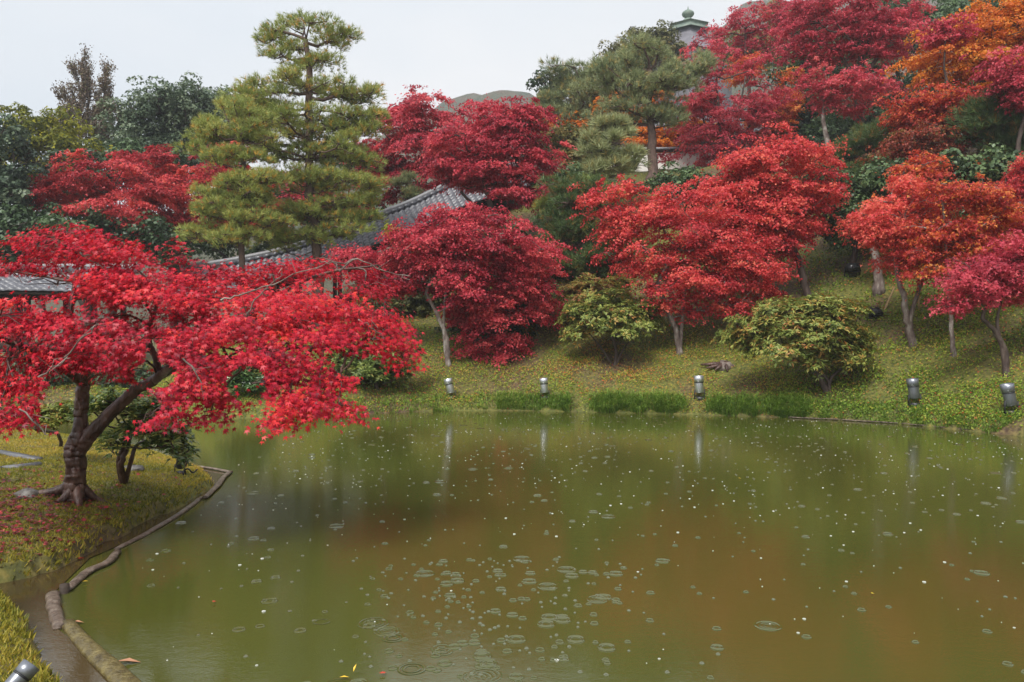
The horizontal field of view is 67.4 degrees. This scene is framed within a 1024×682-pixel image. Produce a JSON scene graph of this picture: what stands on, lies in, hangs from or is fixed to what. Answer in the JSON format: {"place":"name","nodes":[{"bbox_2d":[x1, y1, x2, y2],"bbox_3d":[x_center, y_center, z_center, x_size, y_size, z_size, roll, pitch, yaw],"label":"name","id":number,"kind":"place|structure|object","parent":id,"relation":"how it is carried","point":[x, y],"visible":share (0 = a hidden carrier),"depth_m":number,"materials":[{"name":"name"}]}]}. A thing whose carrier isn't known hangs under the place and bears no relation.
{"place":"outdoors","nodes":[
{"label":"outdoors","id":0,"kind":"place"},
{"bbox_2d":[0,468,224,681],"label":"shallow water","id":1,"kind":"structure","parent":0,"point":[60,651],"depth_m":4.88,"materials":[{"name":"liquid"}]},
{"bbox_2d":[45,590,65,629],"bbox_3d":[-2.867,1.686,4.816,0.094,0.047,0.727,0,0,-34],"label":"edging log","id":2,"kind":"object","parent":1,"relation":"on","point":[54,609],"visible":0.96,"depth_m":4.77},
{"bbox_2d":[0,0,793,220],"label":"sky","id":3,"kind":"structure","parent":0,"point":[458,48],"materials":[{"name":"white"}]},
{"bbox_2d":[0,0,988,338],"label":"hill","id":4,"kind":"structure","parent":0,"point":[494,96],"depth_m":233.42,"materials":[{"name":"plant"}]},
{"bbox_2d":[0,142,1023,681],"bbox_3d":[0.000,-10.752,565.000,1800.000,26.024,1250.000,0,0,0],"label":"ground","id":5,"kind":"structure","parent":0,"point":[10,566],"depth_m":18.75,"materials":[{"name":"plant"}]},
{"bbox_2d":[0,462,41,468],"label":"stone kerb","id":6,"kind":"structure","parent":5,"relation":"on","point":[28,464],"depth_m":8.15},
{"bbox_2d":[4,659,38,681],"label":"garden floodlight","id":7,"kind":"object","parent":5,"relation":"on","point":[25,671],"visible":1,"depth_m":3.32,"materials":[{"name":"silver metal"}]},
{"bbox_2d":[0,449,42,459],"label":"stone kerb","id":8,"kind":"structure","parent":5,"relation":"on","point":[16,454],"depth_m":8.79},
{"bbox_2d":[13,487,38,498],"bbox_3d":[-4.319,1.367,6.846,0.226,0.129,0.172,0,0,0],"label":"rock","id":9,"kind":"object","parent":5,"relation":"on","point":[28,492],"visible":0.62,"depth_m":6.80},
{"bbox_2d":[0,113,65,364],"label":"evergreen tree","id":10,"kind":"object","parent":5,"relation":"on","point":[14,183],"visible":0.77,"depth_m":26.55,"materials":[{"name":"green plant"}]},
{"bbox_2d":[0,101,116,353],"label":"yellowing tree","id":11,"kind":"object","parent":5,"relation":"on","point":[43,139],"visible":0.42,"depth_m":32.56,"materials":[{"name":"green plant"}]},
{"bbox_2d":[34,398,92,446],"bbox_3d":[-5.469,1.084,9.069,0.674,0.886,1.889,0,0,-41],"label":"azalea bush","id":12,"kind":"object","parent":5,"relation":"on","point":[57,414],"visible":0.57,"depth_m":8.52,"materials":[{"name":"green plant"}]},
{"bbox_2d":[0,263,152,381],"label":"pavilion","id":13,"kind":"structure","parent":5,"relation":"on","point":[10,283],"depth_m":22.01,"materials":[{"name":"grey tile"}]},
{"bbox_2d":[35,43,128,254],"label":"cypress tree","id":14,"kind":"object","parent":5,"relation":"on","point":[85,89],"visible":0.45,"depth_m":37.58,"materials":[{"name":"green plant"}]},
{"bbox_2d":[0,359,175,391],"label":"evergreen tree","id":15,"kind":"object","parent":5,"relation":"on","point":[102,384],"visible":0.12,"depth_m":20.23,"materials":[{"name":"green plant"}]},
{"bbox_2d":[0,148,194,356],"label":"maple tree","id":16,"kind":"object","parent":5,"relation":"on","point":[146,192],"visible":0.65,"depth_m":27.55,"materials":[{"name":"red plant"}]},
{"bbox_2d":[0,200,202,341],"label":"evergreen tree","id":17,"kind":"object","parent":5,"relation":"on","point":[49,218],"visible":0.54,"depth_m":26.28,"materials":[{"name":"green plant"}]},
{"bbox_2d":[0,427,214,681],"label":"lawn","id":18,"kind":"structure","parent":5,"relation":"on","point":[11,610],"depth_m":7.17,"materials":[{"name":"plant"}]},
{"bbox_2d":[0,435,198,560],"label":"fallen leaves","id":19,"kind":"object","parent":18,"relation":"on","point":[33,516],"visible":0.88,"depth_m":6.41,"materials":[{"name":"red plant"}]},
{"bbox_2d":[26,137,209,341],"bbox_3d":[-17.994,-4.163,33.629,8.903,9.752,5.029,0,0,0],"label":"evergreen tree","id":20,"kind":"object","parent":5,"relation":"on","point":[121,148],"visible":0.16,"depth_m":32.99,"materials":[{"name":"green plant"}]},
{"bbox_2d":[124,464,144,470],"bbox_3d":[-4.259,1.431,8.591,0.282,0.108,0.199,0,0,-15],"label":"rock","id":21,"kind":"object","parent":5,"relation":"on","point":[138,467],"visible":0.5,"depth_m":8.56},
{"bbox_2d":[68,385,201,483],"bbox_3d":[-3.598,0.990,7.345,1.231,1.165,0.767,0,0,20],"label":"camellia bush","id":22,"kind":"object","parent":5,"relation":"on","point":[139,408],"visible":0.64,"depth_m":7.28,"materials":[{"name":"green plant"}]},
{"bbox_2d":[89,70,241,335],"bbox_3d":[-16.135,-6.239,36.781,7.490,13.248,5.229,0,0,-25],"label":"evergreen tree","id":23,"kind":"object","parent":5,"relation":"on","point":[179,107],"visible":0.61,"depth_m":35.85,"materials":[{"name":"green plant"}]},
{"bbox_2d":[174,452,197,474],"bbox_3d":[-3.669,1.438,8.636,0.246,0.423,0.156,0,0,-19],"label":"garden floodlight","id":24,"kind":"object","parent":5,"relation":"on","point":[178,466],"visible":0.35,"depth_m":8.62,"materials":[{"name":"black metal"}]},
{"bbox_2d":[78,141,301,327],"bbox_3d":[-12.221,-3.781,29.729,8.925,8.421,5.080,0,0,0],"label":"maple tree","id":25,"kind":"object","parent":5,"relation":"on","point":[160,161],"visible":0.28,"depth_m":29.51,"materials":[{"name":"red plant"}]},
{"bbox_2d":[0,220,431,507],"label":"maple tree","id":26,"kind":"object","parent":5,"relation":"on","point":[193,379],"visible":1,"depth_m":6.22,"materials":[{"name":"red plant"}]},
{"bbox_2d":[169,92,300,333],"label":"pine tree","id":27,"kind":"object","parent":5,"relation":"on","point":[253,196],"visible":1,"depth_m":24.16,"materials":[{"name":"green plant"}]},
{"bbox_2d":[221,360,265,396],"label":"rhododendron","id":28,"kind":"object","parent":5,"relation":"on","point":[242,379],"visible":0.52,"depth_m":17.29,"materials":[{"name":"green plant"}]},
{"bbox_2d":[141,158,391,310],"bbox_3d":[-11.355,-4.624,36.004,12.191,8.082,5.441,0,0,0],"label":"evergreen tree","id":29,"kind":"object","parent":5,"relation":"on","point":[209,248],"visible":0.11,"depth_m":35.73,"materials":[{"name":"green plant"}]},
{"bbox_2d":[188,182,374,309],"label":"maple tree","id":30,"kind":"object","parent":5,"relation":"on","point":[288,194],"visible":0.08,"depth_m":32.35,"materials":[{"name":"red plant"}]},
{"bbox_2d":[214,7,393,328],"bbox_3d":[-7.193,-5.925,26.398,6.374,11.251,3.632,0,0,0],"label":"pine tree","id":31,"kind":"object","parent":5,"relation":"on","point":[339,146],"visible":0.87,"depth_m":26.20,"materials":[{"name":"green plant"}]},
{"bbox_2d":[177,163,528,347],"bbox_3d":[-5.884,-3.294,29.911,13.227,8.482,3.732,0,0,-18],"label":"covered corridor","id":32,"kind":"object","parent":5,"relation":"on","point":[412,208],"visible":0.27,"depth_m":29.11,"materials":[{"name":"grey tile"}]},
{"bbox_2d":[323,342,426,391],"bbox_3d":[-3.329,0.665,18.853,2.459,1.327,1.743,0,0,-30],"label":"rhododendron","id":33,"kind":"object","parent":5,"relation":"on","point":[374,375],"visible":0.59,"depth_m":18.59,"materials":[{"name":"green plant"}]},
{"bbox_2d":[321,242,448,341],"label":"maple tree","id":34,"kind":"object","parent":5,"relation":"on","point":[349,253],"visible":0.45,"depth_m":20.80,"materials":[{"name":"red plant"}]},
{"bbox_2d":[285,393,495,417],"bbox_3d":[-2.815,1.480,18.203,5.152,0.440,1.032,0,0,-22],"label":"sedge tuft","id":35,"kind":"object","parent":5,"relation":"on","point":[417,408],"visible":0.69,"depth_m":18.62,"materials":[{"name":"plant"}]},
{"bbox_2d":[336,242,465,326],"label":"evergreen tree","id":36,"kind":"object","parent":5,"relation":"on","point":[415,304],"visible":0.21,"depth_m":23.59,"materials":[{"name":"green plant"}]},
{"bbox_2d":[388,169,424,200],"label":"pine tree","id":37,"kind":"object","parent":5,"relation":"on","point":[405,178],"visible":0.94,"depth_m":31.29,"materials":[{"name":"green plant"}]},
{"bbox_2d":[343,84,534,207],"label":"maple tree","id":38,"kind":"object","parent":5,"relation":"on","point":[410,123],"visible":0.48,"depth_m":32.40,"materials":[{"name":"red plant"}]},
{"bbox_2d":[444,378,463,398],"bbox_3d":[-1.443,1.240,18.960,0.496,0.666,0.213,0,0,0],"label":"garden floodlight","id":39,"kind":"object","parent":5,"relation":"on","point":[448,382],"visible":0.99,"depth_m":18.88,"materials":[{"name":"silver metal"}]},
{"bbox_2d":[356,200,567,367],"bbox_3d":[-1.342,-1.477,20.282,5.338,4.521,3.436,0,0,-17],"label":"maple tree","id":40,"kind":"object","parent":5,"relation":"on","point":[457,241],"visible":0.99,"depth_m":19.81,"materials":[{"name":"red plant"}]},
{"bbox_2d":[410,94,576,237],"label":"maple tree","id":41,"kind":"object","parent":5,"relation":"on","point":[494,176],"visible":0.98,"depth_m":26.03,"materials":[{"name":"red plant"}]},
{"bbox_2d":[434,215,557,341],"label":"red maple tree","id":42,"kind":"object","parent":5,"relation":"on","point":[513,329],"visible":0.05,"depth_m":21.94,"materials":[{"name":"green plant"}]},
{"bbox_2d":[490,387,526,409],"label":"sedge tuft","id":43,"kind":"object","parent":5,"relation":"on","point":[505,396],"visible":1,"depth_m":18.77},
{"bbox_2d":[440,226,580,369],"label":"maple tree","id":44,"kind":"object","parent":5,"relation":"on","point":[504,341],"visible":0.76,"depth_m":20.65,"materials":[{"name":"red plant"}]},
{"bbox_2d":[539,378,547,398],"bbox_3d":[0.892,1.237,18.921,0.437,0.658,0.213,0,0,0],"label":"garden floodlight","id":45,"kind":"object","parent":5,"relation":"on","point":[544,385],"visible":0.95,"depth_m":18.84,"materials":[{"name":"silver metal"}]},
{"bbox_2d":[519,388,576,411],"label":"sedge tuft","id":46,"kind":"object","parent":5,"relation":"on","point":[566,397],"visible":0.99,"depth_m":18.70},
{"bbox_2d":[525,67,593,167],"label":"evergreen tree","id":47,"kind":"object","parent":5,"relation":"on","point":[536,83],"visible":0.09,"depth_m":38.55,"materials":[{"name":"green plant"}]},
{"bbox_2d":[529,50,622,130],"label":"pine tree","id":48,"kind":"object","parent":5,"relation":"on","point":[571,84],"visible":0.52,"depth_m":37.44,"materials":[{"name":"green plant"}]},
{"bbox_2d":[535,118,619,171],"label":"pine tree","id":49,"kind":"object","parent":5,"relation":"on","point":[565,133],"visible":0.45,"depth_m":30.38,"materials":[{"name":"green plant"}]},
{"bbox_2d":[527,167,648,279],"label":"pine tree","id":50,"kind":"object","parent":5,"relation":"on","point":[560,225],"visible":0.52,"depth_m":23.95,"materials":[{"name":"green plant"}]},
{"bbox_2d":[549,272,635,317],"bbox_3d":[2.221,-1.181,22.096,2.411,1.637,2.142,0,0,31],"label":"rhododendron","id":51,"kind":"object","parent":5,"relation":"on","point":[582,288],"visible":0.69,"depth_m":21.88,"materials":[{"name":"green plant"}]},
{"bbox_2d":[529,172,659,249],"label":"pine tree","id":52,"kind":"object","parent":5,"relation":"on","point":[538,203],"visible":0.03,"depth_m":25.10,"materials":[{"name":"green plant"}]},
{"bbox_2d":[552,286,668,365],"bbox_3d":[2.558,-0.344,20.164,2.968,2.213,2.147,0,0,23],"label":"rhododendron","id":53,"kind":"object","parent":5,"relation":"on","point":[612,319],"visible":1,"depth_m":19.88,"materials":[{"name":"green plant"}]},
{"bbox_2d":[570,111,652,182],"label":"pine tree","id":54,"kind":"object","parent":5,"relation":"on","point":[603,157],"visible":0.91,"depth_m":27.77,"materials":[{"name":"green plant"}]},
{"bbox_2d":[245,232,1021,421],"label":"fallen leaves","id":55,"kind":"object","parent":5,"relation":"on","point":[692,363],"visible":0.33,"depth_m":19.13,"materials":[{"name":"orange plant"}]},
{"bbox_2d":[548,90,727,152],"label":"maple tree","id":56,"kind":"object","parent":5,"relation":"on","point":[662,138],"visible":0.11,"depth_m":37.09,"materials":[{"name":"orange plant"}]},
{"bbox_2d":[586,387,692,413],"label":"sedge tuft","id":57,"kind":"object","parent":5,"relation":"on","point":[618,398],"visible":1,"depth_m":18.14,"materials":[{"name":"plant"}]},
{"bbox_2d":[595,19,692,80],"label":"evergreen tree","id":58,"kind":"object","parent":5,"relation":"on","point":[664,32],"visible":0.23,"depth_m":55.39,"materials":[{"name":"green plant"}]},
{"bbox_2d":[572,30,718,183],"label":"pine tree","id":59,"kind":"object","parent":5,"relation":"on","point":[674,78],"visible":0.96,"depth_m":30.80,"materials":[{"name":"green plant"}]},
{"bbox_2d":[527,161,809,215],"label":"evergreen tree","id":60,"kind":"object","parent":5,"relation":"on","point":[687,173],"visible":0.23,"depth_m":27.06,"materials":[{"name":"green plant"}]},
{"bbox_2d":[566,173,802,355],"bbox_3d":[4.591,-1.993,20.063,6.393,4.837,3.452,0,0,0],"label":"maple tree","id":61,"kind":"object","parent":5,"relation":"on","point":[680,276],"visible":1,"depth_m":19.82,"materials":[{"name":"red plant"}]},
{"bbox_2d":[694,375,707,400],"bbox_3d":[4.504,1.164,18.040,0.473,0.706,0.233,0,0,0],"label":"garden floodlight","id":62,"kind":"object","parent":5,"relation":"on","point":[699,383],"visible":0.96,"depth_m":17.96,"materials":[{"name":"silver metal"}]},
{"bbox_2d":[609,110,802,152],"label":"temple hall","id":63,"kind":"structure","parent":5,"relation":"on","point":[702,143],"depth_m":39.50,"materials":[{"name":"white paint"}]},
{"bbox_2d":[618,146,794,170],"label":"garden wall","id":64,"kind":"structure","parent":5,"relation":"on","point":[680,161],"depth_m":35.78,"materials":[{"name":"white paint"}]},
{"bbox_2d":[700,360,735,371],"bbox_3d":[5.197,0.619,19.095,0.890,0.298,0.519,0,0,-9],"label":"tree stump","id":65,"kind":"object","parent":5,"relation":"on","point":[723,365],"visible":0.94,"depth_m":19.06,"materials":[{"name":"wood"}]},
{"bbox_2d":[657,36,804,167],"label":"maple tree","id":66,"kind":"object","parent":5,"relation":"on","point":[761,111],"visible":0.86,"depth_m":33.74,"materials":[{"name":"red plant"}]},
{"bbox_2d":[682,0,804,145],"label":"maple tree","id":67,"kind":"object","parent":5,"relation":"on","point":[735,15],"visible":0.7,"depth_m":37.93,"materials":[{"name":"red plant"}]},
{"bbox_2d":[659,120,857,295],"bbox_3d":[6.980,-3.505,21.558,5.882,4.916,3.694,0,0,0],"label":"maple tree","id":68,"kind":"object","parent":5,"relation":"on","point":[754,169],"visible":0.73,"depth_m":20.91,"materials":[{"name":"red plant"}]},
{"bbox_2d":[702,389,823,417],"bbox_3d":[5.590,1.390,17.314,2.872,0.620,1.235,0,0,25],"label":"sedge tuft","id":69,"kind":"object","parent":5,"relation":"on","point":[779,408],"visible":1,"depth_m":17.29,"materials":[{"name":"plant"}]},
{"bbox_2d":[718,50,815,148],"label":"maple tree","id":70,"kind":"object","parent":5,"relation":"on","point":[792,109],"visible":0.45,"depth_m":35.80,"materials":[{"name":"red plant"}]},
{"bbox_2d":[714,0,830,90],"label":"evergreen tree","id":71,"kind":"object","parent":5,"relation":"on","point":[767,67],"visible":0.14,"depth_m":53.25,"materials":[{"name":"green plant"}]},
{"bbox_2d":[710,292,883,392],"bbox_3d":[6.482,0.103,17.473,3.583,2.421,2.477,0,0,27],"label":"rhododendron","id":72,"kind":"object","parent":5,"relation":"on","point":[804,342],"visible":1,"depth_m":16.98,"materials":[{"name":"green plant"}]},
{"bbox_2d":[767,5,884,153],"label":"evergreen tree","id":73,"kind":"object","parent":5,"relation":"on","point":[804,129],"visible":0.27,"depth_m":36.61,"materials":[{"name":"green plant"}]},
{"bbox_2d":[790,55,908,145],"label":"maple tree","id":74,"kind":"object","parent":5,"relation":"on","point":[864,90],"visible":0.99,"depth_m":27.70,"materials":[{"name":"red plant"}]},
{"bbox_2d":[796,156,907,262],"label":"evergreen tree","id":75,"kind":"object","parent":5,"relation":"on","point":[866,185],"visible":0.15,"depth_m":22.20,"materials":[{"name":"green plant"}]},
{"bbox_2d":[844,263,860,276],"bbox_3d":[9.839,-2.056,22.252,0.443,0.382,0.350,0,0,-12],"label":"box floodlight","id":76,"kind":"object","parent":5,"relation":"on","point":[852,267],"visible":1,"depth_m":22.12,"materials":[{"name":"black metal"}]},
{"bbox_2d":[767,0,938,155],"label":"maple tree","id":77,"kind":"object","parent":5,"relation":"on","point":[851,23],"visible":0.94,"depth_m":28.66,"materials":[{"name":"red plant"}]},
{"bbox_2d":[806,157,914,262],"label":"evergreen tree","id":78,"kind":"object","parent":5,"relation":"on","point":[830,239],"visible":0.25,"depth_m":22.20,"materials":[{"name":"green plant"}]},
{"bbox_2d":[823,110,903,181],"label":"pine tree","id":79,"kind":"object","parent":5,"relation":"on","point":[861,139],"visible":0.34,"depth_m":25.63,"materials":[{"name":"green plant"}]},
{"bbox_2d":[868,306,883,318],"bbox_3d":[9.354,-0.735,19.753,0.353,0.329,0.249,0,0,-12],"label":"box floodlight","id":80,"kind":"object","parent":5,"relation":"on","point":[877,310],"visible":0.89,"depth_m":19.71,"materials":[{"name":"black metal"}]},
{"bbox_2d":[800,91,964,151],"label":"evergreen tree","id":81,"kind":"object","parent":5,"relation":"on","point":[846,128],"visible":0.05,"depth_m":30.50,"materials":[{"name":"green plant"}]},
{"bbox_2d":[785,0,989,117],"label":"evergreen tree","id":82,"kind":"object","parent":5,"relation":"on","point":[907,79],"visible":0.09,"depth_m":40.87,"materials":[{"name":"green plant"}]},
{"bbox_2d":[826,170,981,346],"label":"maple tree","id":83,"kind":"object","parent":5,"relation":"on","point":[889,219],"visible":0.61,"depth_m":17.95,"materials":[{"name":"red plant"}]},
{"bbox_2d":[840,148,968,295],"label":"maple tree","id":84,"kind":"object","parent":5,"relation":"on","point":[932,164],"visible":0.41,"depth_m":20.63,"materials":[{"name":"red plant"}]},
{"bbox_2d":[906,378,921,406],"bbox_3d":[8.432,1.130,15.920,0.508,0.722,0.237,0,0,0],"label":"garden floodlight","id":85,"kind":"object","parent":5,"relation":"on","point":[913,388],"visible":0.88,"depth_m":15.84,"materials":[{"name":"black metal"}]},
{"bbox_2d":[853,119,980,178],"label":"maple tree","id":86,"kind":"object","parent":5,"relation":"on","point":[901,150],"visible":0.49,"depth_m":23.65,"materials":[{"name":"red plant"}]},
{"bbox_2d":[815,397,1023,432],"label":"ground cover","id":87,"kind":"object","parent":5,"relation":"on","point":[1006,422],"visible":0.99,"depth_m":15.37,"materials":[{"name":"plant"}]},
{"bbox_2d":[871,78,989,170],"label":"maple tree","id":88,"kind":"object","parent":5,"relation":"on","point":[935,106],"visible":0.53,"depth_m":24.13,"materials":[{"name":"red plant"}]},
{"bbox_2d":[916,11,984,156],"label":"maple tree","id":89,"kind":"object","parent":5,"relation":"on","point":[936,39],"visible":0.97,"depth_m":23.89,"materials":[{"name":"red plant"}]},
{"bbox_2d":[880,0,1023,154],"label":"maple tree","id":90,"kind":"object","parent":5,"relation":"on","point":[1000,26],"visible":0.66,"depth_m":24.63,"materials":[{"name":"orange plant"}]},
{"bbox_2d":[891,168,1023,356],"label":"maple tree","id":91,"kind":"object","parent":5,"relation":"on","point":[1001,203],"visible":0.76,"depth_m":16.80,"materials":[{"name":"red plant"}]},
{"bbox_2d":[906,141,1023,230],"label":"evergreen tree","id":92,"kind":"object","parent":5,"relation":"on","point":[996,164],"visible":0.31,"depth_m":19.98,"materials":[{"name":"green plant"}]},
{"bbox_2d":[921,0,1022,140],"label":"evergreen tree","id":93,"kind":"object","parent":5,"relation":"on","point":[953,11],"visible":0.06,"depth_m":36.01,"materials":[{"name":"green plant"}]},
{"bbox_2d":[923,228,1023,376],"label":"maple tree","id":94,"kind":"object","parent":5,"relation":"on","point":[991,278],"visible":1,"depth_m":15.28,"materials":[{"name":"red plant"}]},
{"bbox_2d":[942,81,1023,159],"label":"pine tree","id":95,"kind":"object","parent":5,"relation":"on","point":[985,121],"visible":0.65,"depth_m":22.67,"materials":[{"name":"green plant"}]},
{"bbox_2d":[956,43,1023,150],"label":"maple tree","id":96,"kind":"object","parent":5,"relation":"on","point":[1013,78],"visible":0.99,"depth_m":21.88,"materials":[{"name":"red plant"}]},
{"bbox_2d":[987,151,1023,236],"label":"maple tree","id":97,"kind":"object","parent":5,"relation":"on","point":[1017,179],"visible":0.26,"depth_m":18.85,"materials":[{"name":"red plant"}]},
{"bbox_2d":[999,383,1018,414],"bbox_3d":[9.327,1.138,14.240,0.542,0.726,0.237,0,0,0],"label":"garden floodlight","id":98,"kind":"object","parent":5,"relation":"on","point":[1008,391],"visible":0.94,"depth_m":14.17,"materials":[{"name":"black metal"}]},
{"bbox_2d":[2,407,1023,681],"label":"water","id":99,"kind":"structure","parent":0,"point":[120,607],"depth_m":6.12,"materials":[{"name":"liquid"}]},
{"bbox_2d":[59,583,69,594],"bbox_3d":[-3.019,1.720,5.180,0.066,0.160,0.068,0,0,0],"label":"mooring stake","id":100,"kind":"object","parent":99,"relation":"in","point":[64,588],"visible":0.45,"depth_m":5.16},
{"bbox_2d":[69,549,120,589],"bbox_3d":[-3.087,1.686,5.676,0.112,0.040,0.968,0,0,-6],"label":"edging log","id":101,"kind":"object","parent":99,"relation":"on","point":[87,571],"visible":0.94,"depth_m":5.66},
{"bbox_2d":[62,619,141,681],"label":"edging log","id":102,"kind":"object","parent":99,"relation":"on","point":[106,664],"visible":0.99,"depth_m":4.06,"materials":[{"name":"wood"}]},
{"bbox_2d":[114,496,202,549],"bbox_3d":[-3.261,1.692,7.277,0.108,0.035,2.058,0,0,-4],"label":"edging log","id":103,"kind":"object","parent":99,"relation":"on","point":[168,520],"visible":0.98,"depth_m":7.03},
{"bbox_2d":[202,471,231,498],"bbox_3d":[-3.457,1.680,9.051,0.088,0.042,1.635,0,0,-12],"label":"edging log","id":104,"kind":"object","parent":99,"relation":"on","point":[217,485],"visible":1,"depth_m":8.88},
{"bbox_2d":[142,411,1023,681],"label":"rain ripple","id":105,"kind":"object","parent":99,"relation":"on","point":[450,648],"visible":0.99,"depth_m":4.98,"materials":[{"name":"liquid"}]},
{"bbox_2d":[152,415,1022,665],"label":"rain splash","id":106,"kind":"object","parent":99,"relation":"on","point":[610,505],"visible":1,"depth_m":8.63,"materials":[{"name":"liquid"}]},
{"bbox_2d":[842,419,897,423],"bbox_3d":[7.481,1.680,16.067,1.089,0.032,0.062,0,0,39],"label":"edging log","id":107,"kind":"object","parent":99,"relation":"on","point":[870,421],"visible":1,"depth_m":16.03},
{"bbox_2d":[651,8,731,108],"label":"tower","id":108,"kind":"structure","parent":0,"point":[688,27],"depth_m":69.98,"materials":[{"name":"white metal"}]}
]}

